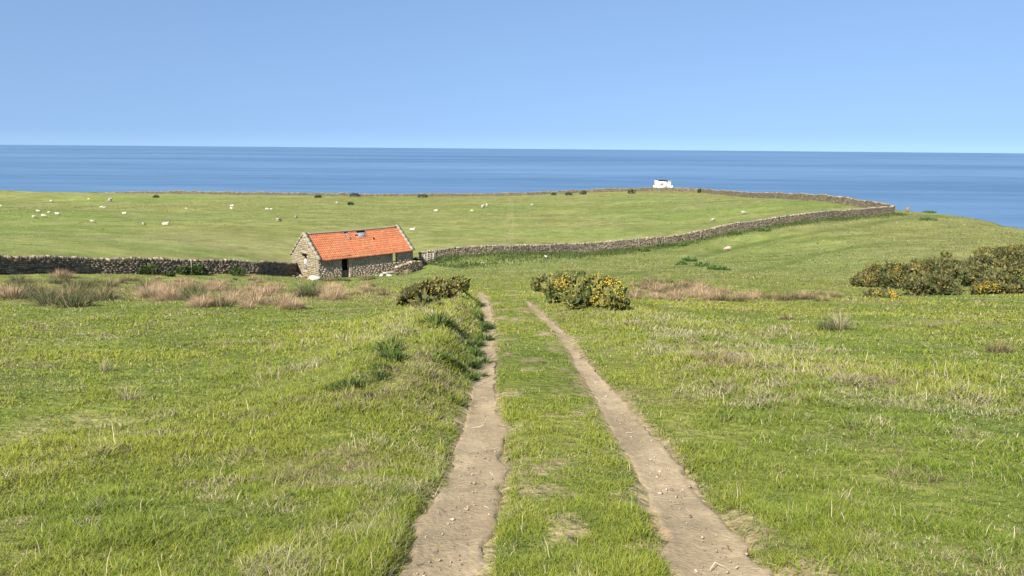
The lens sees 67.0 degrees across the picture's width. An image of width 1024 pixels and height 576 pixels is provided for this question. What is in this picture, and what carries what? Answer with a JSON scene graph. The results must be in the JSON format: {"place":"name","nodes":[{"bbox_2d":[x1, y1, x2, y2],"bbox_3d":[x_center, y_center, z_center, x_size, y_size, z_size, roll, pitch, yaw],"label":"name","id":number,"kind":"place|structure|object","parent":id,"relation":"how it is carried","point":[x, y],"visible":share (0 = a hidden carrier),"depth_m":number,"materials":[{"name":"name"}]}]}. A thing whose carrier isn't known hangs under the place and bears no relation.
{"place":"outdoors","nodes":[
{"label":"outdoors","id":0,"kind":"place"},
{"bbox_2d":[400,293,510,575],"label":"dirt track","id":1,"kind":"structure","parent":0,"point":[472,561],"depth_m":5.26,"materials":[{"name":"beige soil"}]},
{"bbox_2d":[0,190,1023,575],"bbox_3d":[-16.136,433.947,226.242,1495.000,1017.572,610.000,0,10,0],"label":"ground","id":2,"kind":"structure","parent":0,"point":[278,250],"depth_m":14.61,"materials":[{"name":"green plant"}]},
{"bbox_2d":[0,284,35,299],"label":"rush clump","id":3,"kind":"object","parent":2,"relation":"on","point":[20,296],"visible":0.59,"depth_m":28.10,"materials":[{"name":"beige plant"}]},
{"bbox_2d":[0,275,38,283],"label":"rush clump","id":4,"kind":"object","parent":2,"relation":"on","point":[24,282],"visible":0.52,"depth_m":38.77,"materials":[{"name":"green plant"}]},
{"bbox_2d":[13,281,49,294],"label":"rush clump","id":5,"kind":"object","parent":2,"relation":"on","point":[32,288],"visible":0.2,"depth_m":30.14,"materials":[{"name":"green plant"}]},
{"bbox_2d":[4,285,72,301],"bbox_3d":[-16.247,0.139,26.977,2.768,0.707,1.970,1,10,5],"label":"rush clump","id":6,"kind":"object","parent":2,"relation":"on","point":[40,293],"visible":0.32,"depth_m":26.95,"materials":[{"name":"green plant"}]},
{"bbox_2d":[18,290,68,306],"bbox_3d":[-15.046,0.272,25.073,2.070,0.667,1.861,9,13,40],"label":"rush clump","id":7,"kind":"object","parent":2,"relation":"on","point":[40,301],"visible":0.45,"depth_m":25.03,"materials":[{"name":"green plant"}]},
{"bbox_2d":[44,268,68,277],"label":"rush clump","id":8,"kind":"object","parent":2,"relation":"on","point":[54,274],"visible":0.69,"depth_m":59.85,"materials":[{"name":"beige plant"}]},
{"bbox_2d":[35,286,85,300],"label":"rush clump","id":9,"kind":"object","parent":2,"relation":"on","point":[65,295],"visible":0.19,"depth_m":26.55,"materials":[{"name":"green plant"}]},
{"bbox_2d":[48,284,86,298],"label":"rush clump","id":10,"kind":"object","parent":2,"relation":"on","point":[69,291],"visible":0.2,"depth_m":27.71,"materials":[{"name":"green plant"}]},
{"bbox_2d":[51,281,87,293],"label":"rush clump","id":11,"kind":"object","parent":2,"relation":"on","point":[68,288],"visible":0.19,"depth_m":30.72,"materials":[{"name":"green plant"}]},
{"bbox_2d":[39,287,103,308],"bbox_3d":[-12.957,0.251,22.738,2.289,0.715,1.895,-2,11,-14],"label":"rush clump","id":12,"kind":"object","parent":2,"relation":"on","point":[73,301],"visible":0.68,"depth_m":22.73,"materials":[{"name":"green plant"}]},
{"bbox_2d":[49,276,100,287],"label":"rush clump","id":13,"kind":"object","parent":2,"relation":"on","point":[86,282],"visible":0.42,"depth_m":34.80,"materials":[{"name":"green plant"}]},
{"bbox_2d":[63,285,102,297],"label":"rush clump","id":14,"kind":"object","parent":2,"relation":"on","point":[84,289],"visible":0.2,"depth_m":28.29,"materials":[{"name":"green plant"}]},
{"bbox_2d":[77,287,119,298],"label":"rush clump","id":15,"kind":"object","parent":2,"relation":"on","point":[104,292],"visible":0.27,"depth_m":27.86,"materials":[{"name":"green plant"}]},
{"bbox_2d":[92,353,117,371],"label":"rush clump","id":16,"kind":"object","parent":2,"relation":"on","point":[104,367],"visible":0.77,"depth_m":10.43,"materials":[{"name":"beige plant"}]},
{"bbox_2d":[83,291,128,301],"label":"rush clump","id":17,"kind":"object","parent":2,"relation":"on","point":[107,297],"visible":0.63,"depth_m":26.64,"materials":[{"name":"green plant"}]},
{"bbox_2d":[97,276,128,286],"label":"rush clump","id":18,"kind":"object","parent":2,"relation":"on","point":[111,282],"visible":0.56,"depth_m":37.38,"materials":[{"name":"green plant"}]},
{"bbox_2d":[112,384,155,400],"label":"rush clump","id":19,"kind":"object","parent":2,"relation":"on","point":[126,395],"visible":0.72,"depth_m":8.23,"materials":[{"name":"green plant"}]},
{"bbox_2d":[120,279,156,292],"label":"rush clump","id":20,"kind":"object","parent":2,"relation":"on","point":[129,289],"visible":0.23,"depth_m":31.26,"materials":[{"name":"beige plant"}]},
{"bbox_2d":[0,255,297,275],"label":"stone wall","id":21,"kind":"structure","parent":2,"relation":"on","point":[35,264],"depth_m":67.42,"materials":[{"name":"grey stone"}]},
{"bbox_2d":[138,262,159,274],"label":"green shrub","id":22,"kind":"object","parent":2,"relation":"on","point":[148,266],"visible":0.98,"depth_m":68.84,"materials":[{"name":"green plant"}]},
{"bbox_2d":[135,284,167,297],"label":"rush clump","id":23,"kind":"object","parent":2,"relation":"on","point":[147,292],"visible":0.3,"depth_m":27.71,"materials":[{"name":"beige plant"}]},
{"bbox_2d":[146,287,182,300],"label":"rush clump","id":24,"kind":"object","parent":2,"relation":"on","point":[159,294],"visible":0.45,"depth_m":26.26,"materials":[{"name":"beige plant"}]},
{"bbox_2d":[153,286,184,300],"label":"rush clump","id":25,"kind":"object","parent":2,"relation":"on","point":[171,297],"visible":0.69,"depth_m":26.04,"materials":[{"name":"beige plant"}]},
{"bbox_2d":[163,269,176,276],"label":"green shrub","id":26,"kind":"object","parent":2,"relation":"on","point":[172,273],"visible":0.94,"depth_m":69.30,"materials":[{"name":"green plant"}]},
{"bbox_2d":[176,264,191,274],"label":"green shrub","id":27,"kind":"object","parent":2,"relation":"on","point":[186,268],"visible":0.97,"depth_m":71.58,"materials":[{"name":"green plant"}]},
{"bbox_2d":[173,288,214,300],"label":"rush clump","id":28,"kind":"object","parent":2,"relation":"on","point":[189,296],"visible":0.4,"depth_m":25.92,"materials":[{"name":"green plant"}]},
{"bbox_2d":[186,298,211,307],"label":"rush clump","id":29,"kind":"object","parent":2,"relation":"on","point":[200,304],"visible":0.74,"depth_m":22.64,"materials":[{"name":"beige plant"}]},
{"bbox_2d":[181,294,218,306],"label":"rush clump","id":30,"kind":"object","parent":2,"relation":"on","point":[200,302],"visible":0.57,"depth_m":22.88,"materials":[{"name":"beige plant"}]},
{"bbox_2d":[192,263,208,274],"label":"green shrub","id":31,"kind":"object","parent":2,"relation":"on","point":[199,266],"visible":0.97,"depth_m":72.62,"materials":[{"name":"green plant"}]},
{"bbox_2d":[195,278,228,286],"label":"rush clump","id":32,"kind":"object","parent":2,"relation":"on","point":[214,283],"visible":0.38,"depth_m":38.48,"materials":[{"name":"beige plant"}]},
{"bbox_2d":[209,292,240,307],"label":"rush clump","id":33,"kind":"object","parent":2,"relation":"on","point":[223,302],"visible":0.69,"depth_m":23.10,"materials":[{"name":"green plant"}]},
{"bbox_2d":[228,265,247,275],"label":"green shrub","id":34,"kind":"object","parent":2,"relation":"on","point":[235,269],"visible":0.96,"depth_m":75.34,"materials":[{"name":"green plant"}]},
{"bbox_2d":[236,298,257,308],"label":"rush clump","id":35,"kind":"object","parent":2,"relation":"on","point":[246,306],"visible":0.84,"depth_m":22.43,"materials":[{"name":"beige plant"}]},
{"bbox_2d":[234,294,270,305],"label":"rush clump","id":36,"kind":"object","parent":2,"relation":"on","point":[255,301],"visible":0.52,"depth_m":24.40,"materials":[{"name":"beige plant"}]},
{"bbox_2d":[248,285,275,295],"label":"rush clump","id":37,"kind":"object","parent":2,"relation":"on","point":[266,293],"visible":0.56,"depth_m":29.25,"materials":[{"name":"beige plant"}]},
{"bbox_2d":[264,291,299,305],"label":"rush clump","id":38,"kind":"object","parent":2,"relation":"on","point":[280,300],"visible":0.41,"depth_m":23.77,"materials":[{"name":"beige plant"}]},
{"bbox_2d":[277,297,314,309],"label":"rush clump","id":39,"kind":"object","parent":2,"relation":"on","point":[296,305],"visible":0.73,"depth_m":22.48,"materials":[{"name":"beige plant"}]},
{"bbox_2d":[290,285,324,297],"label":"rush clump","id":40,"kind":"object","parent":2,"relation":"on","point":[305,292],"visible":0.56,"depth_m":28.61,"materials":[{"name":"green plant"}]},
{"bbox_2d":[290,278,331,290],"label":"rush clump","id":41,"kind":"object","parent":2,"relation":"on","point":[311,284],"visible":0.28,"depth_m":35.41,"materials":[{"name":"green plant"}]},
{"bbox_2d":[314,284,348,300],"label":"rush clump","id":42,"kind":"object","parent":2,"relation":"on","point":[333,295],"visible":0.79,"depth_m":27.04,"materials":[{"name":"beige plant"}]},
{"bbox_2d":[333,376,361,390],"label":"nettle clump","id":43,"kind":"object","parent":2,"relation":"on","point":[344,380],"visible":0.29,"depth_m":8.13,"materials":[{"name":"green plant"}]},
{"bbox_2d":[334,379,365,390],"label":"nettle clump","id":44,"kind":"object","parent":2,"relation":"on","point":[342,385],"visible":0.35,"depth_m":8.07,"materials":[{"name":"green plant"}]},
{"bbox_2d":[290,225,414,277],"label":"stone barn","id":45,"kind":"structure","parent":2,"relation":"on","point":[353,252],"depth_m":89.99,"materials":[{"name":"orange tile"}]},
{"bbox_2d":[344,374,376,389],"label":"nettle clump","id":46,"kind":"object","parent":2,"relation":"on","point":[355,377],"visible":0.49,"depth_m":8.11,"materials":[{"name":"green plant"}]},
{"bbox_2d":[366,369,399,381],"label":"nettle clump","id":47,"kind":"object","parent":2,"relation":"on","point":[382,373],"visible":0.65,"depth_m":8.40,"materials":[{"name":"green plant"}]},
{"bbox_2d":[368,341,404,353],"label":"nettle clump","id":48,"kind":"object","parent":2,"relation":"on","point":[381,348],"visible":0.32,"depth_m":9.85,"materials":[{"name":"green plant"}]},
{"bbox_2d":[373,347,406,360],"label":"nettle clump","id":49,"kind":"object","parent":2,"relation":"on","point":[387,356],"visible":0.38,"depth_m":9.34,"materials":[{"name":"green plant"}]},
{"bbox_2d":[372,334,409,348],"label":"nettle clump","id":50,"kind":"object","parent":2,"relation":"on","point":[390,341],"visible":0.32,"depth_m":10.09,"materials":[{"name":"green plant"}]},
{"bbox_2d":[380,348,412,363],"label":"nettle clump","id":51,"kind":"object","parent":2,"relation":"on","point":[398,357],"visible":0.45,"depth_m":9.28,"materials":[{"name":"green plant"}]},
{"bbox_2d":[396,283,415,305],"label":"gorse bush","id":52,"kind":"object","parent":2,"relation":"on","point":[405,297],"visible":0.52,"depth_m":22.76,"materials":[{"name":"green plant"}]},
{"bbox_2d":[394,260,423,274],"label":"ruined wall","id":53,"kind":"structure","parent":2,"relation":"on","point":[415,265],"depth_m":92.14,"materials":[{"name":"stone"}]},
{"bbox_2d":[419,251,435,262],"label":"wooden hurdle","id":54,"kind":"object","parent":2,"relation":"on","point":[430,257],"visible":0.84,"depth_m":98.43,"materials":[{"name":"grey wood"}]},
{"bbox_2d":[409,292,446,307],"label":"gorse bush","id":55,"kind":"object","parent":2,"relation":"on","point":[423,299],"visible":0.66,"depth_m":17.46,"materials":[{"name":"green plant"}]},
{"bbox_2d":[409,276,460,298],"bbox_3d":[-2.135,0.092,21.713,1.186,0.883,1.288,9,13,40],"label":"gorse bush","id":56,"kind":"object","parent":2,"relation":"on","point":[436,286],"visible":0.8,"depth_m":21.47,"materials":[{"name":"green plant"}]},
{"bbox_2d":[421,317,451,329],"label":"nettle clump","id":57,"kind":"object","parent":2,"relation":"on","point":[437,322],"visible":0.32,"depth_m":13.12,"materials":[{"name":"green plant"}]},
{"bbox_2d":[420,310,462,329],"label":"nettle clump","id":58,"kind":"object","parent":2,"relation":"on","point":[449,321],"visible":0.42,"depth_m":13.42,"materials":[{"name":"green plant"}]},
{"bbox_2d":[438,273,470,294],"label":"gorse bush","id":59,"kind":"object","parent":2,"relation":"on","point":[462,282],"visible":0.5,"depth_m":24.22,"materials":[{"name":"green plant"}]},
{"bbox_2d":[463,358,483,369],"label":"nettle clump","id":60,"kind":"object","parent":2,"relation":"on","point":[472,365],"visible":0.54,"depth_m":11.01,"materials":[{"name":"green plant"}]},
{"bbox_2d":[465,347,483,356],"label":"nettle clump","id":61,"kind":"object","parent":2,"relation":"on","point":[472,350],"visible":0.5,"depth_m":12.39,"materials":[{"name":"green plant"}]},
{"bbox_2d":[463,352,495,364],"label":"nettle clump","id":62,"kind":"object","parent":2,"relation":"on","point":[485,359],"visible":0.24,"depth_m":11.74,"materials":[{"name":"green plant"}]},
{"bbox_2d":[474,330,496,340],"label":"nettle clump","id":63,"kind":"object","parent":2,"relation":"on","point":[484,338],"visible":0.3,"depth_m":14.58,"materials":[{"name":"green plant"}]},
{"bbox_2d":[82,187,894,207],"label":"stone wall","id":64,"kind":"structure","parent":2,"relation":"on","point":[855,202],"depth_m":283.30,"materials":[{"name":"grey stone"}]},
{"bbox_2d":[528,271,571,291],"bbox_3d":[1.767,-0.165,33.503,2.138,1.143,1.723,0,10,0],"label":"gorse bush","id":65,"kind":"object","parent":2,"relation":"on","point":[534,282],"visible":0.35,"depth_m":33.11,"materials":[{"name":"green plant"}]},
{"bbox_2d":[540,270,593,302],"bbox_3d":[1.917,0.024,23.332,1.911,1.107,1.676,-7,13,-34],"label":"gorse bush","id":66,"kind":"object","parent":2,"relation":"on","point":[560,285],"visible":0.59,"depth_m":23.16,"materials":[{"name":"green plant"}]},
{"bbox_2d":[554,269,590,275],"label":"gorse bush","id":67,"kind":"object","parent":2,"relation":"on","point":[576,272],"visible":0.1,"depth_m":41.24,"materials":[{"name":"green plant"}]},
{"bbox_2d":[560,272,627,309],"bbox_3d":[2.259,0.146,21.226,1.864,1.214,1.735,0,10,0],"label":"gorse bush","id":68,"kind":"object","parent":2,"relation":"on","point":[587,292],"visible":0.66,"depth_m":20.90,"materials":[{"name":"green plant"}]},
{"bbox_2d":[416,337,774,569],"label":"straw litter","id":69,"kind":"object","parent":2,"relation":"on","point":[653,496],"visible":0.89,"depth_m":4.92,"materials":[{"name":"plant"}]},
{"bbox_2d":[598,285,630,310],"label":"gorse bush","id":70,"kind":"object","parent":2,"relation":"on","point":[612,298],"visible":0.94,"depth_m":20.32,"materials":[{"name":"green plant"}]},
{"bbox_2d":[628,289,647,299],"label":"rush clump","id":71,"kind":"object","parent":2,"relation":"on","point":[632,295],"visible":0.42,"depth_m":30.76,"materials":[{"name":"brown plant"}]},
{"bbox_2d":[645,284,666,292],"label":"rush clump","id":72,"kind":"object","parent":2,"relation":"on","point":[658,289],"visible":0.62,"depth_m":37.24,"materials":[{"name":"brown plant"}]},
{"bbox_2d":[418,206,894,261],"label":"stone wall","id":73,"kind":"structure","parent":2,"relation":"on","point":[651,241],"depth_m":113.72,"materials":[{"name":"grey stone"}]},
{"bbox_2d":[653,180,672,190],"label":"lookout hut","id":74,"kind":"object","parent":2,"relation":"on","point":[662,183],"visible":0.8,"depth_m":293.68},
{"bbox_2d":[423,212,909,268],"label":"nettles","id":75,"kind":"object","parent":2,"relation":"on","point":[505,254],"visible":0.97,"depth_m":104.06,"materials":[{"name":"green plant"}]},
{"bbox_2d":[664,289,686,300],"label":"rush clump","id":76,"kind":"object","parent":2,"relation":"on","point":[676,297],"visible":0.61,"depth_m":30.60,"materials":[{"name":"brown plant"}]},
{"bbox_2d":[694,293,720,300],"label":"rush clump","id":77,"kind":"object","parent":2,"relation":"on","point":[706,298],"visible":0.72,"depth_m":31.15,"materials":[{"name":"beige plant"}]},
{"bbox_2d":[707,264,722,269],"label":"shrub","id":78,"kind":"object","parent":2,"relation":"on","point":[714,266],"visible":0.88,"depth_m":69.93,"materials":[{"name":"green plant"}]},
{"bbox_2d":[699,290,740,301],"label":"rush clump","id":79,"kind":"object","parent":2,"relation":"on","point":[725,298],"visible":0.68,"depth_m":31.13,"materials":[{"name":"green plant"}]},
{"bbox_2d":[773,291,795,300],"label":"rush clump","id":80,"kind":"object","parent":2,"relation":"on","point":[780,298],"visible":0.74,"depth_m":31.75,"materials":[{"name":"brown plant"}]},
{"bbox_2d":[775,313,799,319],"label":"rush clump","id":81,"kind":"object","parent":2,"relation":"on","point":[787,317],"visible":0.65,"depth_m":20.85,"materials":[{"name":"beige plant"}]},
{"bbox_2d":[786,290,807,300],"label":"rush clump","id":82,"kind":"object","parent":2,"relation":"on","point":[796,296],"visible":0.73,"depth_m":31.90,"materials":[{"name":"brown plant"}]},
{"bbox_2d":[812,320,841,331],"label":"rush clump","id":83,"kind":"object","parent":2,"relation":"on","point":[827,326],"visible":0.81,"depth_m":16.98,"materials":[{"name":"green plant"}]},
{"bbox_2d":[825,303,866,329],"bbox_3d":[7.281,0.652,17.141,1.157,0.676,1.536,-4,11,-22],"label":"rush clump","id":84,"kind":"object","parent":2,"relation":"on","point":[841,326],"visible":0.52,"depth_m":17.20,"materials":[{"name":"beige plant"}]},
{"bbox_2d":[848,270,885,287],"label":"gorse bush","id":85,"kind":"object","parent":2,"relation":"on","point":[865,278],"visible":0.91,"depth_m":51.48,"materials":[{"name":"green plant"}]},
{"bbox_2d":[862,285,901,298],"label":"gorse bush","id":86,"kind":"object","parent":2,"relation":"on","point":[884,292],"visible":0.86,"depth_m":36.42,"materials":[{"name":"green plant"}]},
{"bbox_2d":[861,262,908,282],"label":"gorse bush","id":87,"kind":"object","parent":2,"relation":"on","point":[873,268],"visible":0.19,"depth_m":55.72,"materials":[{"name":"green plant"}]},
{"bbox_2d":[875,260,925,289],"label":"gorse bush","id":88,"kind":"object","parent":2,"relation":"on","point":[906,269],"visible":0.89,"depth_m":49.48,"materials":[{"name":"green plant"}]},
{"bbox_2d":[895,258,929,272],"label":"gorse bush","id":89,"kind":"object","parent":2,"relation":"on","point":[912,262],"visible":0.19,"depth_m":57.25,"materials":[{"name":"green plant"}]},
{"bbox_2d":[901,270,946,295],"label":"gorse bush","id":90,"kind":"object","parent":2,"relation":"on","point":[908,283],"visible":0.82,"depth_m":43.06,"materials":[{"name":"green plant"}]},
{"bbox_2d":[909,256,962,275],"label":"gorse bush","id":91,"kind":"object","parent":2,"relation":"on","point":[933,261],"visible":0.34,"depth_m":56.28,"materials":[{"name":"green plant"}]},
{"bbox_2d":[915,267,965,295],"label":"gorse bush","id":92,"kind":"object","parent":2,"relation":"on","point":[951,286],"visible":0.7,"depth_m":42.76,"materials":[{"name":"green plant"}]},
{"bbox_2d":[940,250,952,257],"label":"gorse bush","id":93,"kind":"object","parent":2,"relation":"on","point":[943,253],"visible":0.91,"depth_m":74.97,"materials":[{"name":"green plant"}]},
{"bbox_2d":[932,256,982,274],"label":"gorse bush","id":94,"kind":"object","parent":2,"relation":"on","point":[959,262],"visible":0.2,"depth_m":56.24,"materials":[{"name":"green plant"}]},
{"bbox_2d":[942,265,985,286],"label":"gorse bush","id":95,"kind":"object","parent":2,"relation":"on","point":[969,274],"visible":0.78,"depth_m":49.94,"materials":[{"name":"green plant"}]},
{"bbox_2d":[968,279,1008,294],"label":"gorse bush","id":96,"kind":"object","parent":2,"relation":"on","point":[985,287],"visible":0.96,"depth_m":42.91,"materials":[{"name":"yellow plant"}]},
{"bbox_2d":[964,252,1014,276],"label":"gorse bush","id":97,"kind":"object","parent":2,"relation":"on","point":[979,264],"visible":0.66,"depth_m":53.37,"materials":[{"name":"green plant"}]},
{"bbox_2d":[972,245,1023,264],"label":"gorse bush","id":98,"kind":"object","parent":2,"relation":"on","point":[988,249],"visible":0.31,"depth_m":63.75,"materials":[{"name":"green plant"}]},
{"bbox_2d":[975,337,1021,352],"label":"rush clump","id":99,"kind":"object","parent":2,"relation":"on","point":[999,347],"visible":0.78,"depth_m":12.76,"materials":[{"name":"beige plant"}]},
{"bbox_2d":[984,269,1023,293],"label":"gorse bush","id":100,"kind":"object","parent":2,"relation":"on","point":[1016,285],"visible":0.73,"depth_m":43.02,"materials":[{"name":"green plant"}]},
{"bbox_2d":[994,242,1023,266],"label":"gorse bush","id":101,"kind":"object","parent":2,"relation":"on","point":[1004,251],"visible":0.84,"depth_m":60.34,"materials":[{"name":"green plant"}]},
{"bbox_2d":[1000,264,1023,281],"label":"gorse bush","id":102,"kind":"object","parent":2,"relation":"on","point":[1013,270],"visible":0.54,"depth_m":44.99,"materials":[{"name":"green plant"}]},
{"bbox_2d":[0,145,1023,228],"bbox_3d":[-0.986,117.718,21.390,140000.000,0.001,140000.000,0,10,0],"label":"sea","id":103,"kind":"structure","parent":0,"point":[986,186],"depth_m":3822.23,"materials":[{"name":"liquid"}]},
{"bbox_2d":[0,0,1023,152],"label":"sky","id":104,"kind":"structure","parent":0,"point":[934,76],"materials":[{"name":"blue"}]},
{"bbox_2d":[528,302,774,575],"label":"dirt track","id":105,"kind":"structure","parent":0,"point":[684,538],"depth_m":5.17,"materials":[{"name":"beige soil"}]},
{"bbox_2d":[405,314,766,575],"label":"pebbles","id":106,"kind":"object","parent":105,"relation":"on","point":[671,489],"visible":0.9,"depth_m":5.46,"materials":[{"name":"stone"}]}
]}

